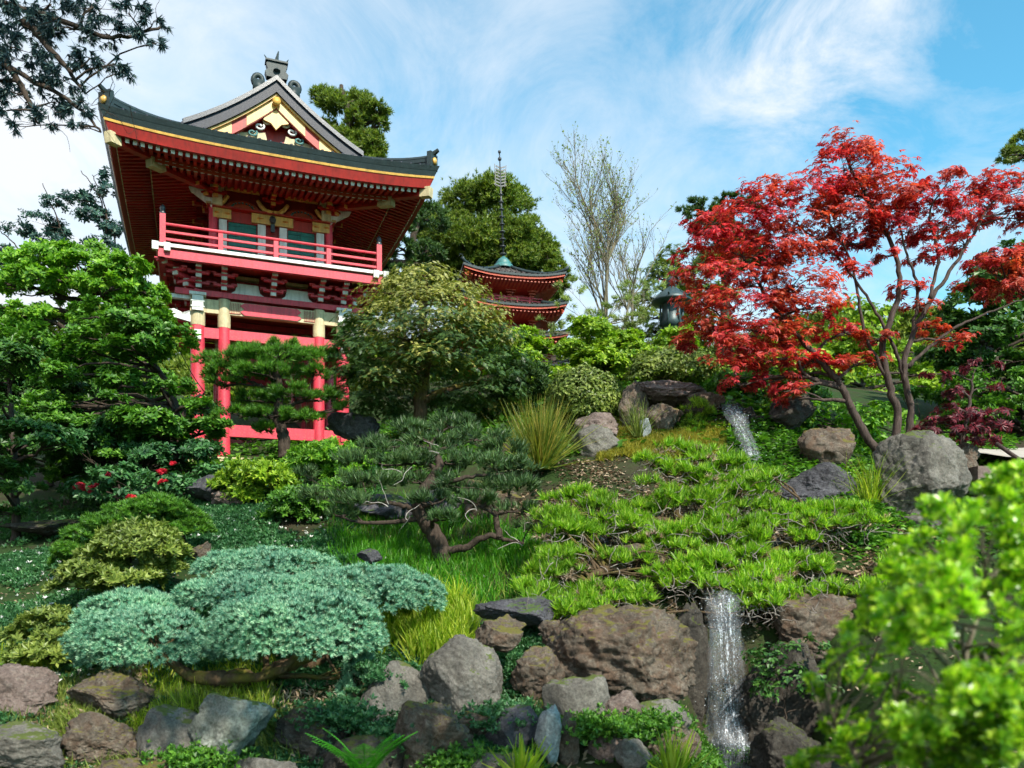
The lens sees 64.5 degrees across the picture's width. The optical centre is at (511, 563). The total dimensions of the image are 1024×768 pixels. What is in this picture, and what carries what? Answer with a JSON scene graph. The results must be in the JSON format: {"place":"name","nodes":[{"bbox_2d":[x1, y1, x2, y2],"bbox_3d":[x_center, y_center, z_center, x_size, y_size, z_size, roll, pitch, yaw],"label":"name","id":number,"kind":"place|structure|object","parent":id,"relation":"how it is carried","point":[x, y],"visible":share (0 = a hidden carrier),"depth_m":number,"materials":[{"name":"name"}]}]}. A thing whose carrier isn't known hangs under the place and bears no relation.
{"place":"outdoors","nodes":[
{"label":"outdoors","id":0,"kind":"place"},
{"bbox_2d":[0,374,1023,767],"bbox_3d":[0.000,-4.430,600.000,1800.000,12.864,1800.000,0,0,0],"label":"ground","id":1,"kind":"structure","parent":0,"point":[722,696],"depth_m":9.75,"materials":[{"name":"plant"}]},
{"bbox_2d":[0,663,59,718],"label":"rock","id":2,"kind":"object","parent":1,"relation":"on","point":[22,688],"visible":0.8,"depth_m":7.11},
{"bbox_2d":[0,721,64,767],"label":"boulder","id":3,"kind":"object","parent":1,"relation":"on","point":[25,744],"visible":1,"depth_m":6.39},
{"bbox_2d":[0,602,76,667],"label":"rhododendron","id":4,"kind":"object","parent":1,"relation":"on","point":[43,634],"visible":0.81,"depth_m":7.92,"materials":[{"name":"green plant"}]},
{"bbox_2d":[0,308,79,478],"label":"leafy tree","id":5,"kind":"object","parent":1,"relation":"on","point":[25,331],"visible":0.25,"depth_m":17.40,"materials":[{"name":"green plant"}]},
{"bbox_2d":[0,336,85,542],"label":"leafy tree","id":6,"kind":"object","parent":1,"relation":"on","point":[24,434],"visible":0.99,"depth_m":12.51,"materials":[{"name":"green plant"}]},
{"bbox_2d":[0,165,125,307],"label":"blue leaved tree","id":7,"kind":"object","parent":1,"relation":"on","point":[110,229],"visible":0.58,"depth_m":25.91,"materials":[{"name":"green plant"}]},
{"bbox_2d":[0,0,173,150],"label":"cedar tree","id":8,"kind":"object","parent":1,"relation":"on","point":[44,30],"visible":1,"depth_m":8.48,"materials":[{"name":"green plant"}]},
{"bbox_2d":[0,236,177,379],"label":"broadleaf tree","id":9,"kind":"object","parent":1,"relation":"on","point":[104,276],"visible":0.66,"depth_m":18.09,"materials":[{"name":"green plant"}]},
{"bbox_2d":[60,711,136,762],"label":"rock","id":10,"kind":"object","parent":1,"relation":"on","point":[88,733],"visible":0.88,"depth_m":6.62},
{"bbox_2d":[66,668,156,719],"bbox_3d":[-3.536,1.158,7.075,0.771,0.451,0.460,0,0,0],"label":"rock","id":11,"kind":"object","parent":1,"relation":"on","point":[109,692],"visible":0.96,"depth_m":6.99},
{"bbox_2d":[0,376,224,487],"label":"dark shrub","id":12,"kind":"object","parent":1,"relation":"on","point":[86,386],"visible":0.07,"depth_m":16.95,"materials":[{"name":"green plant"}]},
{"bbox_2d":[39,515,194,594],"bbox_3d":[-4.503,-0.050,9.308,1.539,1.040,1.266,0,0,-39],"label":"rhododendron","id":13,"kind":"object","parent":1,"relation":"on","point":[121,543],"visible":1,"depth_m":9.18,"materials":[{"name":"green plant"}]},
{"bbox_2d":[7,293,234,491],"bbox_3d":[-7.087,-2.917,15.083,4.646,3.953,3.099,0,0,25],"label":"leafy tree","id":14,"kind":"object","parent":1,"relation":"on","point":[121,333],"visible":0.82,"depth_m":14.30,"materials":[{"name":"green plant"}]},
{"bbox_2d":[46,490,198,564],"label":"mounded pine","id":15,"kind":"object","parent":1,"relation":"on","point":[142,506],"visible":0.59,"depth_m":10.25,"materials":[{"name":"green plant"}]},
{"bbox_2d":[34,415,227,503],"bbox_3d":[-6.462,-1.659,13.980,3.769,1.766,2.146,0,0,0],"label":"dark shrub","id":16,"kind":"object","parent":1,"relation":"on","point":[143,447],"visible":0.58,"depth_m":13.92,"materials":[{"name":"green plant"}]},
{"bbox_2d":[47,660,282,746],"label":"grass","id":17,"kind":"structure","parent":1,"relation":"on","point":[67,680],"depth_m":7.37,"materials":[{"name":"green plant"}]},
{"bbox_2d":[135,704,196,757],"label":"rock","id":18,"kind":"object","parent":1,"relation":"on","point":[163,726],"visible":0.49,"depth_m":6.66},
{"bbox_2d":[0,683,353,767],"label":"ground cover","id":19,"kind":"object","parent":1,"relation":"on","point":[304,764],"visible":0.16,"depth_m":6.73,"materials":[{"name":"green plant"}]},
{"bbox_2d":[0,539,357,690],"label":"ground cover","id":20,"kind":"object","parent":1,"relation":"on","point":[10,610],"visible":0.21,"depth_m":9.35,"materials":[{"name":"green plant"}]},
{"bbox_2d":[0,465,386,551],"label":"ground cover","id":21,"kind":"object","parent":1,"relation":"on","point":[78,510],"visible":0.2,"depth_m":14.32,"materials":[{"name":"green plant"}]},
{"bbox_2d":[0,519,80,535],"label":"rock","id":22,"kind":"object","parent":21,"relation":"on","point":[46,527],"visible":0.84,"depth_m":12.78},
{"bbox_2d":[62,461,188,499],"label":"flowering shrub","id":23,"kind":"object","parent":21,"relation":"on","point":[87,489],"visible":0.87,"depth_m":12.85,"materials":[{"name":"green plant"}]},
{"bbox_2d":[278,435,375,480],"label":"azalea shrub","id":24,"kind":"object","parent":21,"relation":"on","point":[314,452],"visible":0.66,"depth_m":13.11,"materials":[{"name":"green plant"}]},
{"bbox_2d":[139,733,272,767],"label":"crevice plants","id":25,"kind":"object","parent":1,"relation":"on","point":[181,756],"visible":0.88,"depth_m":6.38,"materials":[{"name":"green plant"}]},
{"bbox_2d":[134,649,288,735],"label":"grass","id":26,"kind":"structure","parent":1,"relation":"on","point":[259,695],"depth_m":7.41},
{"bbox_2d":[188,692,275,764],"bbox_3d":[-2.317,1.396,6.691,0.695,0.659,0.534,0,0,0],"label":"boulder","id":27,"kind":"object","parent":1,"relation":"on","point":[218,720],"visible":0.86,"depth_m":6.51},
{"bbox_2d":[57,544,448,697],"bbox_3d":[-2.481,0.760,8.028,3.695,1.965,2.369,0,0,0],"label":"prostrate spruce","id":28,"kind":"object","parent":1,"relation":"on","point":[321,583],"visible":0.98,"depth_m":7.46,"materials":[{"name":"green plant"}]},
{"bbox_2d":[97,51,439,460],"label":"temple gate","id":29,"kind":"structure","parent":1,"relation":"on","point":[262,210],"depth_m":20.55,"materials":[{"name":"red paint"}]},
{"bbox_2d":[190,334,348,458],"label":"niwaki pine","id":30,"kind":"object","parent":1,"relation":"on","point":[272,356],"visible":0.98,"depth_m":15.82,"materials":[{"name":"green plant"}]},
{"bbox_2d":[181,492,359,569],"bbox_3d":[-3.533,-0.589,12.037,2.890,1.515,5.291,0,0,-23],"label":"ground cover","id":31,"kind":"object","parent":1,"relation":"on","point":[248,536],"visible":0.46,"depth_m":11.30,"materials":[{"name":"green plant"}]},
{"bbox_2d":[151,505,217,544],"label":"mounded pine","id":32,"kind":"object","parent":31,"relation":"on","point":[180,520],"visible":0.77,"depth_m":10.63,"materials":[{"name":"green plant"}]},
{"bbox_2d":[205,455,304,502],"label":"azalea shrub","id":33,"kind":"object","parent":31,"relation":"on","point":[247,480],"visible":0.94,"depth_m":12.74,"materials":[{"name":"green plant"}]},
{"bbox_2d":[24,652,596,767],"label":"leaf litter","id":34,"kind":"object","parent":1,"relation":"on","point":[294,692],"visible":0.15,"depth_m":7.42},
{"bbox_2d":[273,705,352,762],"bbox_3d":[-1.712,1.511,6.889,0.722,0.607,0.487,0,0,0],"label":"boulder","id":35,"kind":"object","parent":1,"relation":"on","point":[306,745],"visible":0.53,"depth_m":6.75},
{"bbox_2d":[255,475,373,521],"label":"azalea shrub","id":36,"kind":"object","parent":1,"relation":"on","point":[289,503],"visible":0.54,"depth_m":11.83,"materials":[{"name":"green plant"}]},
{"bbox_2d":[271,691,395,743],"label":"crevice plants","id":37,"kind":"object","parent":1,"relation":"on","point":[335,712],"visible":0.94,"depth_m":6.79,"materials":[{"name":"green plant"}]},
{"bbox_2d":[307,83,394,365],"bbox_3d":[-7.877,-16.821,39.909,4.626,14.429,3.960,0,0,0],"label":"conifer tree","id":38,"kind":"object","parent":1,"relation":"on","point":[360,112],"visible":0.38,"depth_m":39.03,"materials":[{"name":"green plant"}]},
{"bbox_2d":[305,728,417,767],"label":"fern","id":39,"kind":"object","parent":1,"relation":"on","point":[376,761],"visible":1,"depth_m":5.99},
{"bbox_2d":[323,733,403,767],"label":"rock","id":40,"kind":"object","parent":1,"relation":"on","point":[332,760],"visible":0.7,"depth_m":6.45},
{"bbox_2d":[341,656,420,704],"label":"trailing plant","id":41,"kind":"object","parent":1,"relation":"on","point":[372,670],"visible":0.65,"depth_m":7.29,"materials":[{"name":"green plant"}]},
{"bbox_2d":[358,660,429,720],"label":"rock","id":42,"kind":"object","parent":1,"relation":"on","point":[395,695],"visible":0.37,"depth_m":7.23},
{"bbox_2d":[365,199,452,376],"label":"conifer tree","id":43,"kind":"object","parent":1,"relation":"on","point":[414,251],"visible":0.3,"depth_m":33.31,"materials":[{"name":"green plant"}]},
{"bbox_2d":[290,406,543,565],"bbox_3d":[-1.191,-0.971,10.554,3.537,2.441,2.424,0,0,0],"label":"black pine","id":44,"kind":"object","parent":1,"relation":"on","point":[409,452],"visible":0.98,"depth_m":10.39,"materials":[{"name":"green plant"}]},
{"bbox_2d":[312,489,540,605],"bbox_3d":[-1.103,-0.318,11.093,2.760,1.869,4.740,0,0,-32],"label":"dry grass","id":45,"kind":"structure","parent":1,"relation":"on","point":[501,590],"depth_m":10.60,"materials":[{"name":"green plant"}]},
{"bbox_2d":[317,486,546,617],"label":"grass","id":46,"kind":"structure","parent":1,"relation":"on","point":[361,542],"depth_m":10.44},
{"bbox_2d":[392,700,474,767],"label":"rock","id":47,"kind":"object","parent":1,"relation":"on","point":[435,723],"visible":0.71,"depth_m":6.42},
{"bbox_2d":[340,620,550,767],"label":"ground cover","id":48,"kind":"object","parent":1,"relation":"on","point":[531,636],"visible":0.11,"depth_m":7.82,"materials":[{"name":"green plant"}]},
{"bbox_2d":[365,571,486,665],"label":"grass","id":49,"kind":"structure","parent":48,"relation":"on","point":[430,630],"depth_m":8.24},
{"bbox_2d":[457,696,551,738],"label":"crevice plants","id":50,"kind":"object","parent":48,"relation":"on","point":[488,711],"visible":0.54,"depth_m":6.79,"materials":[{"name":"green plant"}]},
{"bbox_2d":[473,596,561,625],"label":"rock","id":51,"kind":"object","parent":48,"relation":"on","point":[539,610],"visible":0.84,"depth_m":8.07,"materials":[{"name":"grey stone"}]},
{"bbox_2d":[534,704,561,766],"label":"rock","id":52,"kind":"object","parent":48,"relation":"on","point":[549,725],"visible":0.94,"depth_m":6.46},
{"bbox_2d":[417,634,502,714],"bbox_3d":[-0.437,1.076,7.279,0.632,0.891,0.627,0,0,-41],"label":"boulder","id":53,"kind":"object","parent":1,"relation":"on","point":[457,672],"visible":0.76,"depth_m":7.09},
{"bbox_2d":[475,614,526,652],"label":"rock","id":54,"kind":"object","parent":53,"relation":"on","point":[504,633],"visible":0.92,"depth_m":7.49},
{"bbox_2d":[404,738,518,767],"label":"crevice plants","id":55,"kind":"object","parent":1,"relation":"on","point":[459,757],"visible":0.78,"depth_m":6.28,"materials":[{"name":"green plant"}]},
{"bbox_2d":[168,369,772,482],"bbox_3d":[-1.560,-3.439,18.513,18.211,4.343,11.318,0,0,0],"label":"ground cover","id":56,"kind":"object","parent":1,"relation":"on","point":[731,395],"visible":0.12,"depth_m":15.21,"materials":[{"name":"green plant"}]},
{"bbox_2d":[327,412,379,440],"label":"rock","id":57,"kind":"object","parent":56,"relation":"on","point":[344,425],"visible":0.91,"depth_m":16.30,"materials":[{"name":"black stone"}]},
{"bbox_2d":[323,253,544,433],"bbox_3d":[-1.486,-4.197,16.470,4.412,3.555,5.099,0,0,-28],"label":"broadleaf tree","id":58,"kind":"object","parent":56,"relation":"on","point":[425,350],"visible":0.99,"depth_m":15.73,"materials":[{"name":"green plant"}]},
{"bbox_2d":[484,358,553,411],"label":"dark shrub","id":59,"kind":"object","parent":56,"relation":"on","point":[542,372],"visible":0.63,"depth_m":16.23,"materials":[{"name":"green plant"}]},
{"bbox_2d":[622,343,724,384],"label":"clipped shrub","id":60,"kind":"object","parent":56,"relation":"on","point":[666,358],"visible":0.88,"depth_m":16.07,"materials":[{"name":"green plant"}]},
{"bbox_2d":[441,150,570,379],"bbox_3d":[-0.379,-12.701,36.000,4.966,11.230,4.966,0,0,-14],"label":"pagoda","id":61,"kind":"object","parent":1,"relation":"on","point":[527,295],"visible":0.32,"depth_m":34.53,"materials":[{"name":"wood"}]},
{"bbox_2d":[0,301,1023,395],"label":"woodland","id":62,"kind":"object","parent":1,"relation":"on","point":[178,366],"visible":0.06,"depth_m":50.39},
{"bbox_2d":[403,166,564,307],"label":"conifer tree","id":63,"kind":"object","parent":62,"relation":"on","point":[470,237],"visible":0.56,"depth_m":44.92,"materials":[{"name":"green plant"}]},
{"bbox_2d":[536,238,574,360],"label":"conifer tree","id":64,"kind":"object","parent":62,"relation":"on","point":[550,255],"visible":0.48,"depth_m":45.42,"materials":[{"name":"green plant"}]},
{"bbox_2d":[674,190,768,365],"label":"conifer tree","id":65,"kind":"object","parent":62,"relation":"on","point":[699,204],"visible":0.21,"depth_m":48.73,"materials":[{"name":"green plant"}]},
{"bbox_2d":[485,704,538,748],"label":"rock","id":66,"kind":"object","parent":1,"relation":"on","point":[510,731],"visible":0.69,"depth_m":6.65,"materials":[{"name":"grey stone"}]},
{"bbox_2d":[481,733,552,767],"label":"flag leaves","id":67,"kind":"object","parent":1,"relation":"on","point":[521,760],"visible":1,"depth_m":5.98,"materials":[{"name":"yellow plant"}]},
{"bbox_2d":[510,645,564,700],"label":"rock","id":68,"kind":"object","parent":1,"relation":"on","point":[537,668],"visible":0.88,"depth_m":7.23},
{"bbox_2d":[480,393,602,472],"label":"tussock grass","id":69,"kind":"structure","parent":1,"relation":"on","point":[543,438],"depth_m":12.41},
{"bbox_2d":[542,674,609,738],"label":"rock","id":70,"kind":"object","parent":1,"relation":"on","point":[574,693],"visible":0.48,"depth_m":6.76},
{"bbox_2d":[542,362,624,422],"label":"clipped shrub","id":71,"kind":"object","parent":1,"relation":"on","point":[577,384],"visible":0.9,"depth_m":14.01,"materials":[{"name":"green plant"}]},
{"bbox_2d":[481,314,704,396],"bbox_3d":[1.844,-4.656,18.938,5.339,2.148,2.455,0,0,0],"label":"hedge","id":72,"kind":"object","parent":1,"relation":"on","point":[613,351],"visible":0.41,"depth_m":18.42,"materials":[{"name":"green plant"}]},
{"bbox_2d":[571,424,619,457],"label":"boulder","id":73,"kind":"object","parent":1,"relation":"on","point":[609,439],"visible":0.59,"depth_m":12.94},
{"bbox_2d":[535,272,666,338],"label":"shrub","id":74,"kind":"object","parent":1,"relation":"on","point":[627,323],"visible":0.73,"depth_m":24.95,"materials":[{"name":"green plant"}]},
{"bbox_2d":[560,702,652,749],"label":"crevice plants","id":75,"kind":"object","parent":1,"relation":"on","point":[585,718],"visible":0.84,"depth_m":6.53,"materials":[{"name":"green plant"}]},
{"bbox_2d":[542,121,676,329],"bbox_3d":[3.262,-10.493,27.101,4.568,7.649,3.000,0,0,0],"label":"bare tree","id":76,"kind":"object","parent":1,"relation":"on","point":[608,228],"visible":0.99,"depth_m":26.72,"materials":[{"name":"grey plant"}]},
{"bbox_2d":[546,604,697,702],"bbox_3d":[1.040,0.896,7.612,1.508,1.039,1.056,0,0,0],"label":"boulder","id":77,"kind":"object","parent":1,"relation":"on","point":[642,654],"visible":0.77,"depth_m":7.27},
{"bbox_2d":[613,737,651,767],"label":"rock","id":78,"kind":"object","parent":1,"relation":"on","point":[631,752],"visible":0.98,"depth_m":6.33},
{"bbox_2d":[587,704,707,745],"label":"crevice plants","id":79,"kind":"object","parent":1,"relation":"on","point":[650,722],"visible":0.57,"depth_m":6.67,"materials":[{"name":"green plant"}]},
{"bbox_2d":[596,415,727,475],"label":"moss","id":80,"kind":"object","parent":1,"relation":"on","point":[630,449],"visible":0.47,"depth_m":13.11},
{"bbox_2d":[650,276,691,362],"bbox_3d":[4.724,-6.964,24.000,1.343,3.099,1.302,0,0,0],"label":"bronze lantern","id":81,"kind":"object","parent":1,"relation":"on","point":[660,300],"visible":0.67,"depth_m":23.75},
{"bbox_2d":[594,700,749,767],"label":"ground cover","id":82,"kind":"object","parent":1,"relation":"on","point":[714,760],"visible":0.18,"depth_m":7.31,"materials":[{"name":"green plant"}]},
{"bbox_2d":[639,380,706,407],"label":"boulder","id":83,"kind":"object","parent":1,"relation":"on","point":[671,393],"visible":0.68,"depth_m":13.98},
{"bbox_2d":[639,726,712,767],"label":"flag leaves","id":84,"kind":"object","parent":1,"relation":"on","point":[672,757],"visible":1,"depth_m":6.06,"materials":[{"name":"green plant"}]},
{"bbox_2d":[611,243,743,361],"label":"conifer tree","id":85,"kind":"object","parent":1,"relation":"on","point":[651,332],"visible":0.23,"depth_m":29.33,"materials":[{"name":"green plant"}]},
{"bbox_2d":[678,602,713,723],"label":"boulder","id":86,"kind":"object","parent":1,"relation":"on","point":[692,620],"visible":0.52,"depth_m":8.35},
{"bbox_2d":[506,434,932,635],"bbox_3d":[2.379,-0.422,9.417,4.902,2.558,2.950,0,0,0],"label":"spreading pine","id":87,"kind":"object","parent":1,"relation":"on","point":[554,565],"visible":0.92,"depth_m":9.20,"materials":[{"name":"green plant"}]},
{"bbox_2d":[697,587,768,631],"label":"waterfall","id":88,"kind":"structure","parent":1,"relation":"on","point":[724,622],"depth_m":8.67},
{"bbox_2d":[512,455,957,633],"bbox_3d":[3.289,-0.455,10.703,6.703,2.565,4.736,0,0,0],"label":"ground cover","id":89,"kind":"object","parent":1,"relation":"on","point":[592,470],"visible":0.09,"depth_m":11.02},
{"bbox_2d":[702,367,836,424],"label":"understory shrub","id":90,"kind":"object","parent":1,"relation":"on","point":[712,382],"visible":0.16,"depth_m":14.88,"materials":[{"name":"green plant"}]},
{"bbox_2d":[735,640,828,744],"bbox_3d":[2.734,1.467,8.200,0.939,1.402,0.500,0,0,0],"label":"boulder","id":91,"kind":"object","parent":1,"relation":"on","point":[757,713],"visible":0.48,"depth_m":8.07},
{"bbox_2d":[748,716,834,767],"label":"boulder","id":92,"kind":"object","parent":1,"relation":"on","point":[775,740],"visible":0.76,"depth_m":7.10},
{"bbox_2d":[767,394,816,429],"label":"rock","id":93,"kind":"object","parent":1,"relation":"on","point":[796,413],"visible":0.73,"depth_m":13.59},
{"bbox_2d":[740,631,844,719],"bbox_3d":[2.713,1.338,7.885,0.941,1.344,0.569,0,0,0],"label":"bank shrub","id":94,"kind":"object","parent":1,"relation":"on","point":[757,681],"visible":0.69,"depth_m":7.85,"materials":[{"name":"green plant"}]},
{"bbox_2d":[768,591,856,662],"bbox_3d":[3.279,0.706,8.622,1.159,0.840,0.792,0,0,0],"label":"boulder","id":95,"kind":"object","parent":1,"relation":"on","point":[831,610],"visible":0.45,"depth_m":8.32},
{"bbox_2d":[778,462,859,503],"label":"boulder","id":96,"kind":"object","parent":1,"relation":"on","point":[819,480],"visible":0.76,"depth_m":11.02,"materials":[{"name":"grey stone"}]},
{"bbox_2d":[797,426,855,467],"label":"boulder","id":97,"kind":"object","parent":1,"relation":"on","point":[831,445],"visible":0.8,"depth_m":12.53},
{"bbox_2d":[761,397,918,442],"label":"understory shrub","id":98,"kind":"object","parent":1,"relation":"on","point":[871,420],"visible":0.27,"depth_m":14.27,"materials":[{"name":"green plant"}]},
{"bbox_2d":[659,120,1023,451],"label":"maple tree","id":99,"kind":"object","parent":1,"relation":"on","point":[831,193],"visible":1,"depth_m":12.96,"materials":[{"name":"red plant"}]},
{"bbox_2d":[754,294,960,393],"bbox_3d":[10.334,-5.644,23.978,6.712,3.959,3.920,0,0,0],"label":"broadleaf tree","id":100,"kind":"object","parent":1,"relation":"on","point":[867,375],"visible":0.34,"depth_m":23.03,"materials":[{"name":"green plant"}]},
{"bbox_2d":[836,449,912,504],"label":"tussock grass","id":101,"kind":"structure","parent":1,"relation":"on","point":[870,490],"depth_m":10.80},
{"bbox_2d":[734,402,1023,598],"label":"ground cover","id":102,"kind":"object","parent":1,"relation":"on","point":[878,506],"visible":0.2,"depth_m":12.43,"materials":[{"name":"green plant"}]},
{"bbox_2d":[782,458,1023,767],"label":"bright bush","id":103,"kind":"object","parent":1,"relation":"on","point":[972,716],"visible":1,"depth_m":2.15,"materials":[{"name":"green plant"}]},
{"bbox_2d":[872,430,971,514],"bbox_3d":[5.554,-1.135,10.962,1.266,1.343,0.986,0,0,0],"label":"boulder","id":104,"kind":"object","parent":1,"relation":"on","point":[935,464],"visible":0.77,"depth_m":10.71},
{"bbox_2d":[830,373,1017,427],"bbox_3d":[9.236,-3.044,17.031,6.014,2.070,2.144,0,0,0],"label":"dark shrub","id":105,"kind":"object","parent":1,"relation":"on","point":[935,396],"visible":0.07,"depth_m":16.60,"materials":[{"name":"green plant"}]},
{"bbox_2d":[910,357,1014,447],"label":"purple maple","id":106,"kind":"object","parent":1,"relation":"on","point":[973,417],"visible":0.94,"depth_m":12.50,"materials":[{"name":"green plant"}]},
{"bbox_2d":[913,237,1023,409],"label":"shade tree","id":107,"kind":"object","parent":1,"relation":"on","point":[999,330],"visible":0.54,"depth_m":16.87,"materials":[{"name":"green plant"}]},
{"bbox_2d":[933,365,1023,436],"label":"broadleaf tree","id":108,"kind":"object","parent":1,"relation":"on","point":[1015,403],"visible":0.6,"depth_m":15.49,"materials":[{"name":"green plant"}]},
{"bbox_2d":[945,242,1023,308],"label":"maple tree","id":109,"kind":"object","parent":1,"relation":"on","point":[1011,282],"visible":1,"depth_m":14.96,"materials":[{"name":"red plant"}]},
{"bbox_2d":[0,0,1023,364],"label":"sky","id":110,"kind":"structure","parent":0,"point":[706,96],"materials":[{"name":"blue"}]},
{"bbox_2d":[707,740,841,767],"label":"water","id":111,"kind":"structure","parent":0,"point":[721,744],"depth_m":7.73,"materials":[{"name":"white liquid"}]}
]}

